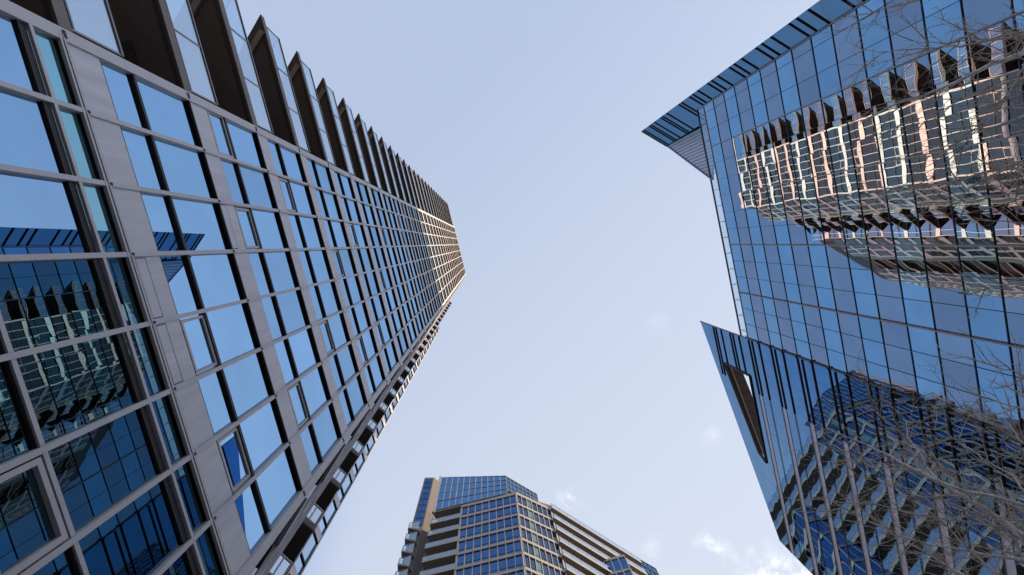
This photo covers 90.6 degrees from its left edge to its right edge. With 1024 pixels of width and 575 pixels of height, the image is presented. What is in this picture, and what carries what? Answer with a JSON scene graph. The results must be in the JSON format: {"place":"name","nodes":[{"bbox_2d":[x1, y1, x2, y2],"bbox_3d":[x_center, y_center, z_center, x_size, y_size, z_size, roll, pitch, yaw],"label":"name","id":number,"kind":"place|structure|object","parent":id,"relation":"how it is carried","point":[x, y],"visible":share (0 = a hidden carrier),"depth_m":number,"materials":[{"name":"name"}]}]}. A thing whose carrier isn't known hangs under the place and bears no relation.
{"place":"outdoors","nodes":[
{"label":"outdoors","id":0,"kind":"place"},
{"bbox_2d":[395,475,658,574],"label":"apartment tower","id":1,"kind":"structure","parent":0,"point":[498,525],"depth_m":77.31,"materials":[{"name":"concrete"}]},
{"bbox_2d":[457,555,463,566],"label":"window","id":2,"kind":"structure","parent":1,"relation":"in","point":[460,561],"depth_m":69.02,"materials":[{"name":"blue glass"}]},
{"bbox_2d":[458,541,464,551],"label":"window","id":3,"kind":"structure","parent":1,"relation":"in","point":[461,544],"depth_m":72.21,"materials":[{"name":"blue glass"}]},
{"bbox_2d":[465,552,472,564],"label":"window","id":4,"kind":"structure","parent":1,"relation":"in","point":[468,557],"depth_m":69.11,"materials":[{"name":"blue glass"}]},
{"bbox_2d":[466,539,472,549],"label":"window","id":5,"kind":"structure","parent":1,"relation":"in","point":[469,543],"depth_m":72.31,"materials":[{"name":"blue glass"}]},
{"bbox_2d":[473,565,479,574],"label":"window","id":6,"kind":"structure","parent":1,"relation":"in","point":[476,569],"depth_m":66.25,"materials":[{"name":"blue glass"}]},
{"bbox_2d":[473,550,480,562],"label":"window","id":7,"kind":"structure","parent":1,"relation":"in","point":[477,555],"depth_m":69.13,"materials":[{"name":"blue glass"}]},
{"bbox_2d":[474,537,480,547],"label":"window","id":8,"kind":"structure","parent":1,"relation":"in","point":[477,541],"depth_m":72.33,"materials":[{"name":"blue glass"}]},
{"bbox_2d":[481,563,488,574],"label":"window","id":9,"kind":"structure","parent":1,"relation":"in","point":[484,567],"depth_m":66.07,"materials":[{"name":"blue glass"}]},
{"bbox_2d":[482,523,488,533],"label":"window","id":10,"kind":"structure","parent":1,"relation":"in","point":[485,527],"depth_m":75.60,"materials":[{"name":"blue glass"}]},
{"bbox_2d":[482,535,488,546],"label":"window","id":11,"kind":"structure","parent":1,"relation":"in","point":[485,540],"depth_m":72.35,"materials":[{"name":"blue glass"}]},
{"bbox_2d":[482,549,488,560],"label":"window","id":12,"kind":"structure","parent":1,"relation":"in","point":[485,553],"depth_m":69.14,"materials":[{"name":"blue glass"}]},
{"bbox_2d":[490,533,496,544],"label":"window","id":13,"kind":"structure","parent":1,"relation":"in","point":[493,538],"depth_m":72.41,"materials":[{"name":"blue glass"}]},
{"bbox_2d":[490,547,496,558],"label":"window","id":14,"kind":"structure","parent":1,"relation":"in","point":[493,551],"depth_m":69.17,"materials":[{"name":"blue glass"}]},
{"bbox_2d":[490,561,497,573],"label":"window","id":15,"kind":"structure","parent":1,"relation":"in","point":[493,565],"depth_m":65.98,"materials":[{"name":"blue glass"}]},
{"bbox_2d":[497,520,503,529],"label":"window","id":16,"kind":"structure","parent":1,"relation":"in","point":[500,524],"depth_m":75.60,"materials":[{"name":"blue glass"}]},
{"bbox_2d":[498,532,504,542],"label":"window","id":17,"kind":"structure","parent":1,"relation":"in","point":[501,536],"depth_m":72.42,"materials":[{"name":"blue glass"}]},
{"bbox_2d":[498,545,505,556],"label":"window","id":18,"kind":"structure","parent":1,"relation":"in","point":[501,549],"depth_m":69.17,"materials":[{"name":"blue glass"}]},
{"bbox_2d":[499,559,506,571],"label":"window","id":19,"kind":"structure","parent":1,"relation":"in","point":[502,563],"depth_m":66.00,"materials":[{"name":"blue glass"}]},
{"bbox_2d":[505,530,512,540],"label":"window","id":20,"kind":"structure","parent":1,"relation":"in","point":[509,536],"depth_m":72.44,"materials":[{"name":"blue glass"}]},
{"bbox_2d":[506,543,513,554],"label":"window","id":21,"kind":"structure","parent":1,"relation":"in","point":[509,547],"depth_m":69.31,"materials":[{"name":"blue glass"}]},
{"bbox_2d":[507,557,514,569],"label":"window","id":22,"kind":"structure","parent":1,"relation":"in","point":[510,561],"depth_m":66.11,"materials":[{"name":"blue glass"}]},
{"bbox_2d":[514,541,520,552],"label":"window","id":23,"kind":"structure","parent":1,"relation":"in","point":[517,544],"depth_m":69.27,"materials":[{"name":"blue glass"}]},
{"bbox_2d":[515,555,522,567],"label":"window","id":24,"kind":"structure","parent":1,"relation":"in","point":[519,563],"depth_m":66.03,"materials":[{"name":"blue glass"}]},
{"bbox_2d":[237,0,819,574],"label":"sky","id":25,"kind":"structure","parent":0,"point":[571,360],"materials":[{"name":"blue"}]},
{"bbox_2d":[641,0,1023,574],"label":"glass office building","id":26,"kind":"structure","parent":0,"point":[758,130],"depth_m":32.07,"materials":[{"name":"blue glass"}]},
{"bbox_2d":[816,0,1023,322],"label":"bare tree","id":27,"kind":"object","parent":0,"point":[1019,54],"visible":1,"depth_m":6.11,"materials":[{"name":"brown plant"}]},
{"label":"ground","id":28,"kind":"structure","parent":0,"visible":0},
{"bbox_2d":[0,0,465,574],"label":"residential tower","id":29,"kind":"structure","parent":28,"relation":"on","point":[232,272],"depth_m":9.39,"materials":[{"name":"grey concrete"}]},
{"bbox_2d":[0,14,77,105],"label":"base window","id":30,"kind":"structure","parent":29,"relation":"in","point":[19,66],"depth_m":6.96,"materials":[{"name":"teal glass"}]},
{"bbox_2d":[0,89,100,179],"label":"base window","id":31,"kind":"structure","parent":29,"relation":"in","point":[30,137],"depth_m":6.87,"materials":[{"name":"teal glass"}]},
{"bbox_2d":[0,172,122,254],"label":"base window","id":32,"kind":"structure","parent":29,"relation":"in","point":[38,215],"depth_m":6.72,"materials":[{"name":"teal glass"}]},
{"bbox_2d":[0,258,144,354],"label":"base window","id":33,"kind":"structure","parent":29,"relation":"in","point":[42,302],"depth_m":6.56,"materials":[{"name":"blue glass"}]},
{"bbox_2d":[0,327,165,463],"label":"base window","id":34,"kind":"structure","parent":29,"relation":"in","point":[46,396],"depth_m":6.38,"materials":[{"name":"blue glass"}]},
{"bbox_2d":[0,395,186,574],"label":"base window","id":35,"kind":"structure","parent":29,"relation":"in","point":[50,496],"depth_m":6.18,"materials":[{"name":"blue glass"}]},
{"bbox_2d":[32,461,206,574],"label":"base window","id":36,"kind":"structure","parent":29,"relation":"in","point":[136,540],"depth_m":6.92,"materials":[{"name":"blue glass"}]},
{"bbox_2d":[99,59,198,146],"bbox_3d":[-6.793,-3.411,9.644,0.088,2.474,1.110,-14,-85,-1],"label":"window","id":37,"kind":"structure","parent":29,"relation":"in","point":[137,102],"depth_m":9.45,"materials":[{"name":"blue glass"}]},
{"bbox_2d":[120,126,213,198],"bbox_3d":[-6.528,-2.303,9.752,0.088,2.474,1.060,-14,-85,-1],"label":"window","id":38,"kind":"structure","parent":29,"relation":"in","point":[156,163],"depth_m":9.56,"materials":[{"name":"blue glass"}]},
{"bbox_2d":[140,192,228,250],"bbox_3d":[-6.268,-1.219,9.858,0.089,2.474,1.060,-14,-85,-1],"label":"window","id":39,"kind":"structure","parent":29,"relation":"in","point":[176,224],"depth_m":9.67,"materials":[{"name":"blue glass"}]},
{"bbox_2d":[162,527,223,574],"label":"base window","id":40,"kind":"structure","parent":29,"relation":"in","point":[186,564],"depth_m":8.04,"materials":[{"name":"blue glass"}]},
{"bbox_2d":[160,254,242,314],"bbox_3d":[-6.009,-0.134,9.964,0.089,2.474,1.060,-14,-85,-1],"label":"window","id":41,"kind":"structure","parent":29,"relation":"in","point":[195,282],"depth_m":9.78,"materials":[{"name":"blue glass"}]},
{"bbox_2d":[179,303,257,375],"bbox_3d":[-5.749,0.950,10.070,0.089,2.474,1.060,-14,-85,-1],"label":"window","id":42,"kind":"structure","parent":29,"relation":"in","point":[214,338],"depth_m":9.89,"materials":[{"name":"blue glass"}]},
{"bbox_2d":[198,352,270,435],"bbox_3d":[-5.489,2.034,10.176,0.088,2.474,1.060,-14,-85,-1],"label":"window","id":43,"kind":"structure","parent":29,"relation":"in","point":[232,391],"depth_m":10.00,"materials":[{"name":"blue glass"}]},
{"bbox_2d":[206,110,263,167],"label":"window","id":44,"kind":"structure","parent":29,"relation":"in","point":[234,141],"depth_m":12.69,"materials":[{"name":"blue glass"}]},
{"bbox_2d":[221,159,274,208],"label":"window","id":45,"kind":"structure","parent":29,"relation":"in","point":[246,185],"depth_m":12.81,"materials":[{"name":"blue glass"}]},
{"bbox_2d":[216,400,284,494],"bbox_3d":[-5.227,3.128,10.283,0.089,2.474,1.080,-14,-85,-1],"label":"window","id":46,"kind":"structure","parent":29,"relation":"in","point":[245,448],"depth_m":10.11,"materials":[{"name":"blue glass"}]},
{"bbox_2d":[234,206,285,248],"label":"window","id":47,"kind":"structure","parent":29,"relation":"in","point":[260,229],"depth_m":12.92,"materials":[{"name":"blue glass"}]},
{"bbox_2d":[234,448,298,553],"bbox_3d":[-4.951,4.280,10.396,0.088,2.474,1.180,-14,-85,-1],"label":"window","id":48,"kind":"structure","parent":29,"relation":"in","point":[263,502],"depth_m":10.23,"materials":[{"name":"blue glass"}]},
{"bbox_2d":[248,252,296,295],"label":"window","id":49,"kind":"structure","parent":29,"relation":"in","point":[272,271],"depth_m":13.03,"materials":[{"name":"blue glass"}]},
{"bbox_2d":[261,290,307,340],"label":"window","id":50,"kind":"structure","parent":29,"relation":"in","point":[284,313],"depth_m":13.14,"materials":[{"name":"blue glass"}]},
{"bbox_2d":[268,140,304,181],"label":"window","id":51,"kind":"structure","parent":29,"relation":"in","point":[286,162],"depth_m":15.93,"materials":[{"name":"blue glass"}]},
{"bbox_2d":[274,328,317,384],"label":"window","id":52,"kind":"structure","parent":29,"relation":"in","point":[296,354],"depth_m":13.24,"materials":[{"name":"blue glass"}]},
{"bbox_2d":[278,177,313,214],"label":"window","id":53,"kind":"structure","parent":29,"relation":"in","point":[295,195],"depth_m":16.03,"materials":[{"name":"blue glass"}]},
{"bbox_2d":[288,214,322,247],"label":"window","id":54,"kind":"structure","parent":29,"relation":"in","point":[305,230],"depth_m":16.14,"materials":[{"name":"blue glass"}]},
{"bbox_2d":[287,366,328,428],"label":"window","id":55,"kind":"structure","parent":29,"relation":"in","point":[308,395],"depth_m":13.35,"materials":[{"name":"blue glass"}]},
{"bbox_2d":[298,250,330,284],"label":"window","id":56,"kind":"structure","parent":29,"relation":"in","point":[314,263],"depth_m":16.25,"materials":[{"name":"blue glass"}]},
{"bbox_2d":[300,405,338,474],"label":"window","id":57,"kind":"structure","parent":29,"relation":"in","point":[321,435],"depth_m":13.46,"materials":[{"name":"blue glass"}]},
{"bbox_2d":[307,159,332,191],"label":"window","id":58,"kind":"structure","parent":29,"relation":"in","point":[319,173],"depth_m":19.13,"materials":[{"name":"blue glass"}]},
{"bbox_2d":[309,282,339,319],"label":"window","id":59,"kind":"structure","parent":29,"relation":"in","point":[324,299],"depth_m":16.36,"materials":[{"name":"blue glass"}]},
{"bbox_2d":[315,189,340,218],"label":"window","id":60,"kind":"structure","parent":29,"relation":"in","point":[327,201],"depth_m":19.24,"materials":[{"name":"blue glass"}]},
{"bbox_2d":[319,313,347,355],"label":"window","id":61,"kind":"structure","parent":29,"relation":"in","point":[333,331],"depth_m":16.46,"materials":[{"name":"blue glass"}]},
{"bbox_2d":[323,220,347,246],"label":"window","id":62,"kind":"structure","parent":29,"relation":"in","point":[334,229],"depth_m":19.35,"materials":[{"name":"blue glass"}]},
{"bbox_2d":[329,345,356,390],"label":"window","id":63,"kind":"structure","parent":29,"relation":"in","point":[342,364],"depth_m":16.58,"materials":[{"name":"blue glass"}]},
{"bbox_2d":[332,249,354,277],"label":"window","id":64,"kind":"structure","parent":29,"relation":"in","point":[342,257],"depth_m":19.47,"materials":[{"name":"blue glass"}]},
{"bbox_2d":[334,171,353,198],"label":"window","id":65,"kind":"structure","parent":29,"relation":"in","point":[343,183],"depth_m":22.34,"materials":[{"name":"blue glass"}]},
{"bbox_2d":[341,197,359,222],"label":"window","id":66,"kind":"structure","parent":29,"relation":"in","point":[350,208],"depth_m":22.46,"materials":[{"name":"blue glass"}]},
{"bbox_2d":[340,276,361,306],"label":"window","id":67,"kind":"structure","parent":29,"relation":"in","point":[350,287],"depth_m":19.57,"materials":[{"name":"blue glass"}]},
{"bbox_2d":[339,376,365,426],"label":"window","id":68,"kind":"structure","parent":29,"relation":"in","point":[352,400],"depth_m":16.68,"materials":[{"name":"blue glass"}]},
{"bbox_2d":[348,223,366,246],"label":"window","id":69,"kind":"structure","parent":29,"relation":"in","point":[356,231],"depth_m":22.55,"materials":[{"name":"blue glass"}]},
{"bbox_2d":[348,303,369,335],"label":"window","id":70,"kind":"structure","parent":29,"relation":"in","point":[358,317],"depth_m":19.68,"materials":[{"name":"blue glass"}]},
{"bbox_2d":[354,181,369,203],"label":"window","id":71,"kind":"structure","parent":29,"relation":"in","point":[361,189],"depth_m":25.55,"materials":[{"name":"blue glass"}]},
{"bbox_2d":[355,248,372,272],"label":"window","id":72,"kind":"structure","parent":29,"relation":"in","point":[363,257],"depth_m":22.66,"materials":[{"name":"blue glass"}]},
{"bbox_2d":[356,329,376,365],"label":"window","id":73,"kind":"structure","parent":29,"relation":"in","point":[366,346],"depth_m":19.79,"materials":[{"name":"blue glass"}]},
{"bbox_2d":[360,203,374,224],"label":"window","id":74,"kind":"structure","parent":29,"relation":"in","point":[366,210],"depth_m":25.64,"materials":[{"name":"blue glass"}]},
{"bbox_2d":[362,272,378,297],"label":"window","id":75,"kind":"structure","parent":29,"relation":"in","point":[369,280],"depth_m":22.77,"materials":[{"name":"blue glass"}]},
{"bbox_2d":[366,226,380,245],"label":"window","id":76,"kind":"structure","parent":29,"relation":"in","point":[372,231],"depth_m":25.75,"materials":[{"name":"blue glass"}]},
{"bbox_2d":[364,356,383,395],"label":"window","id":77,"kind":"structure","parent":29,"relation":"in","point":[373,372],"depth_m":19.90,"materials":[{"name":"blue glass"}]},
{"bbox_2d":[370,188,381,207],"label":"window","id":78,"kind":"structure","parent":29,"relation":"in","point":[375,195],"depth_m":28.73,"materials":[{"name":"blue glass"}]},
{"bbox_2d":[369,295,384,322],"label":"window","id":79,"kind":"structure","parent":29,"relation":"in","point":[376,306],"depth_m":22.89,"materials":[{"name":"blue glass"}]},
{"bbox_2d":[372,248,385,268],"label":"window","id":80,"kind":"structure","parent":29,"relation":"in","point":[378,254],"depth_m":25.85,"materials":[{"name":"blue glass"}]},
{"bbox_2d":[375,208,386,226],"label":"window","id":81,"kind":"structure","parent":29,"relation":"in","point":[380,214],"depth_m":28.85,"materials":[{"name":"blue glass"}]},
{"bbox_2d":[375,318,390,347],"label":"window","id":82,"kind":"structure","parent":29,"relation":"in","point":[384,336],"depth_m":22.99,"materials":[{"name":"blue glass"}]},
{"bbox_2d":[378,268,391,290],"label":"window","id":83,"kind":"structure","parent":29,"relation":"in","point":[383,274],"depth_m":25.98,"materials":[{"name":"blue glass"}]},
{"bbox_2d":[380,228,391,245],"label":"window","id":84,"kind":"structure","parent":29,"relation":"in","point":[385,233],"depth_m":28.95,"materials":[{"name":"blue glass"}]},
{"bbox_2d":[382,194,392,211],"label":"window","id":85,"kind":"structure","parent":29,"relation":"in","point":[387,203],"depth_m":31.94,"materials":[{"name":"blue glass"}]},
{"bbox_2d":[382,342,396,373],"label":"window","id":86,"kind":"structure","parent":29,"relation":"in","point":[389,354],"depth_m":23.09,"materials":[{"name":"blue glass"}]},
{"bbox_2d":[384,289,396,312],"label":"window","id":87,"kind":"structure","parent":29,"relation":"in","point":[389,295],"depth_m":26.09,"materials":[{"name":"blue glass"}]},
{"bbox_2d":[385,247,396,265],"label":"window","id":88,"kind":"structure","parent":29,"relation":"in","point":[390,252],"depth_m":29.08,"materials":[{"name":"blue glass"}]},
{"bbox_2d":[387,212,396,228],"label":"window","id":89,"kind":"structure","parent":29,"relation":"in","point":[390,215],"depth_m":32.08,"materials":[{"name":"blue glass"}]},
{"bbox_2d":[390,309,401,333],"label":"window","id":90,"kind":"structure","parent":29,"relation":"in","point":[395,318],"depth_m":26.19,"materials":[{"name":"blue glass"}]},
{"bbox_2d":[390,266,401,285],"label":"window","id":91,"kind":"structure","parent":29,"relation":"in","point":[395,272],"depth_m":29.19,"materials":[{"name":"blue glass"}]},
{"bbox_2d":[391,230,400,245],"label":"window","id":92,"kind":"structure","parent":29,"relation":"in","point":[395,234],"depth_m":32.17,"materials":[{"name":"blue glass"}]},
{"bbox_2d":[392,199,400,213],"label":"window","id":93,"kind":"structure","parent":29,"relation":"in","point":[395,203],"depth_m":35.11,"materials":[{"name":"blue glass"}]},
{"bbox_2d":[396,215,404,229],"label":"window","id":94,"kind":"structure","parent":29,"relation":"in","point":[399,218],"depth_m":35.26,"materials":[{"name":"blue glass"}]},
{"bbox_2d":[396,247,405,263],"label":"window","id":95,"kind":"structure","parent":29,"relation":"in","point":[399,249],"depth_m":32.25,"materials":[{"name":"blue glass"}]},
{"bbox_2d":[396,285,406,304],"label":"window","id":96,"kind":"structure","parent":29,"relation":"in","point":[400,291],"depth_m":29.29,"materials":[{"name":"blue glass"}]},
{"bbox_2d":[396,330,407,356],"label":"window","id":97,"kind":"structure","parent":29,"relation":"in","point":[401,341],"depth_m":26.30,"materials":[{"name":"blue glass"}]},
{"bbox_2d":[400,231,408,245],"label":"window","id":98,"kind":"structure","parent":29,"relation":"in","point":[403,233],"depth_m":35.40,"materials":[{"name":"blue glass"}]},
{"bbox_2d":[400,264,409,280],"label":"window","id":99,"kind":"structure","parent":29,"relation":"in","point":[404,267],"depth_m":32.36,"materials":[{"name":"blue glass"}]},
{"bbox_2d":[401,303,410,324],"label":"window","id":100,"kind":"structure","parent":29,"relation":"in","point":[405,310],"depth_m":29.36,"materials":[{"name":"blue glass"}]},
{"bbox_2d":[404,247,412,261],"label":"window","id":101,"kind":"structure","parent":29,"relation":"in","point":[407,249],"depth_m":35.47,"materials":[{"name":"blue glass"}]},
{"bbox_2d":[405,281,413,298],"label":"window","id":102,"kind":"structure","parent":29,"relation":"in","point":[408,284],"depth_m":32.50,"materials":[{"name":"blue glass"}]},
{"bbox_2d":[406,321,415,343],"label":"window","id":103,"kind":"structure","parent":29,"relation":"in","point":[410,329],"depth_m":29.48,"materials":[{"name":"blue glass"}]},
{"bbox_2d":[409,262,416,277],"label":"window","id":104,"kind":"structure","parent":29,"relation":"in","point":[411,265],"depth_m":35.62,"materials":[{"name":"blue glass"}]},
{"bbox_2d":[410,297,417,315],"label":"window","id":105,"kind":"structure","parent":29,"relation":"in","point":[413,302],"depth_m":32.56,"materials":[{"name":"blue glass"}]},
{"bbox_2d":[413,277,420,293],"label":"window","id":106,"kind":"structure","parent":29,"relation":"in","point":[415,280],"depth_m":35.68,"materials":[{"name":"blue glass"}]},
{"bbox_2d":[414,314,422,334],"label":"window","id":107,"kind":"structure","parent":29,"relation":"in","point":[417,319],"depth_m":32.70,"materials":[{"name":"blue glass"}]},
{"bbox_2d":[417,293,423,308],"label":"window","id":108,"kind":"structure","parent":29,"relation":"in","point":[419,296],"depth_m":35.79,"materials":[{"name":"blue glass"}]},
{"bbox_2d":[421,308,427,324],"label":"window","id":109,"kind":"structure","parent":29,"relation":"in","point":[424,315],"depth_m":35.91,"materials":[{"name":"blue glass"}]},
{"bbox_2d":[418,211,464,307],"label":"upper windows","id":110,"kind":"structure","parent":29,"relation":"in","point":[427,260],"depth_m":57.28,"materials":[{"name":"blue glass"}]},
{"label":"tree pit soil","id":111,"kind":"structure","parent":0,"visible":0},
{"bbox_2d":[771,325,1023,574],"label":"bare tree","id":112,"kind":"object","parent":111,"relation":"on","point":[1007,524],"visible":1,"depth_m":6.53,"materials":[{"name":"brown plant"}]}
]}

